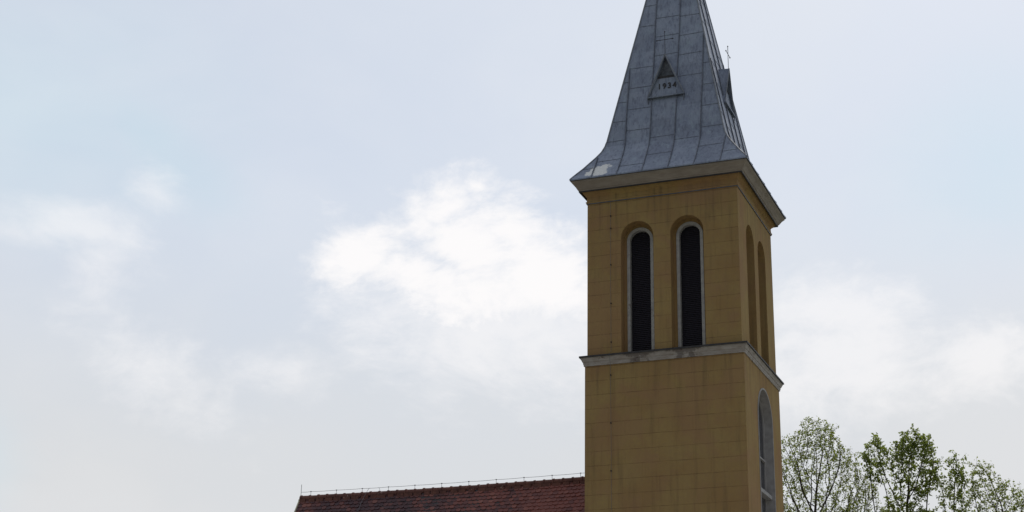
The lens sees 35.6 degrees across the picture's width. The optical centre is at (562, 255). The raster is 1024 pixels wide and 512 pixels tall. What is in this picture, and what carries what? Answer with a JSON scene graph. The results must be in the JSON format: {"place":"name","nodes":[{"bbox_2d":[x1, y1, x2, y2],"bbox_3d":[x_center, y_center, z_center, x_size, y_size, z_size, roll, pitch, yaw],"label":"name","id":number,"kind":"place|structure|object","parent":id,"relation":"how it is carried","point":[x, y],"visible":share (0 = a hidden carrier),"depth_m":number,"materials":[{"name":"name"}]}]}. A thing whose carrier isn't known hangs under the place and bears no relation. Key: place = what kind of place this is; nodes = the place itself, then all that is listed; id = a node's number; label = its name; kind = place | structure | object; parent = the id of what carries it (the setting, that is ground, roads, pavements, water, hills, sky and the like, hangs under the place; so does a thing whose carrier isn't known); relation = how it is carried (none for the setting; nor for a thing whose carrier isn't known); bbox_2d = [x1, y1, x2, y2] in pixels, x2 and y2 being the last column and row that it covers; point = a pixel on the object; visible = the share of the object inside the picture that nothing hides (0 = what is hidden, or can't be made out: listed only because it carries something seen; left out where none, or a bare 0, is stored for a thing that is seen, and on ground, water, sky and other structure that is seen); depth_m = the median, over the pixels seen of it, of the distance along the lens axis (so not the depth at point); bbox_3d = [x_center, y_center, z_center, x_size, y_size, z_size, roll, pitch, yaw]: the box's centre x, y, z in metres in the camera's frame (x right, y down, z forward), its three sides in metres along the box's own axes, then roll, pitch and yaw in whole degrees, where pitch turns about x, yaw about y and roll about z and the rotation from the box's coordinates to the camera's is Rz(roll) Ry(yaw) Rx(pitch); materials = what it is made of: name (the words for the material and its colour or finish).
{"place":"outdoors","nodes":[
{"label":"outdoors","id":0,"kind":"place"},
{"bbox_2d":[0,0,1023,511],"label":"sky","id":1,"kind":"structure","parent":0,"point":[253,252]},
{"bbox_2d":[294,0,785,511],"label":"church","id":2,"kind":"structure","parent":0,"point":[684,382],"depth_m":50.72,"materials":[{"name":"paint"}]},
{"bbox_2d":[627,227,654,351],"bbox_3d":[2.525,1.117,50.924,0.880,4.236,0.290,-7,-21,19],"label":"belfry window","id":3,"kind":"structure","parent":2,"relation":"in","point":[640,256],"depth_m":50.93,"materials":[{"name":"black paint"}]},
{"bbox_2d":[676,221,705,346],"bbox_3d":[4.077,0.938,50.394,0.880,4.236,0.290,-7,-21,19],"label":"belfry window","id":4,"kind":"structure","parent":2,"relation":"in","point":[689,236],"depth_m":50.39,"materials":[{"name":"black paint"}]},
{"bbox_2d":[758,388,775,511],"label":"arched window","id":5,"kind":"structure","parent":2,"relation":"in","point":[765,496],"depth_m":50.60,"materials":[{"name":"grey glass"}]},
{"label":"ground","id":6,"kind":"structure","parent":0,"visible":0},
{"bbox_2d":[781,416,871,511],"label":"tall tree","id":7,"kind":"object","parent":6,"relation":"on","point":[826,456],"visible":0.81,"depth_m":61.87,"materials":[{"name":"green plant"}]},
{"bbox_2d":[842,474,884,511],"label":"slender tree","id":8,"kind":"object","parent":6,"relation":"on","point":[865,491],"visible":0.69,"depth_m":62.59,"materials":[{"name":"green plant"}]},
{"bbox_2d":[857,423,946,511],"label":"broad tree","id":9,"kind":"object","parent":6,"relation":"on","point":[909,450],"visible":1,"depth_m":62.09,"materials":[{"name":"green plant"}]},
{"bbox_2d":[934,450,970,511],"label":"narrow tree","id":10,"kind":"object","parent":6,"relation":"on","point":[955,475],"visible":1,"depth_m":61.38,"materials":[{"name":"green plant"}]},
{"bbox_2d":[963,456,1023,511],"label":"open tree","id":11,"kind":"object","parent":6,"relation":"on","point":[979,508],"visible":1,"depth_m":62.01,"materials":[{"name":"green plant"}]}
]}

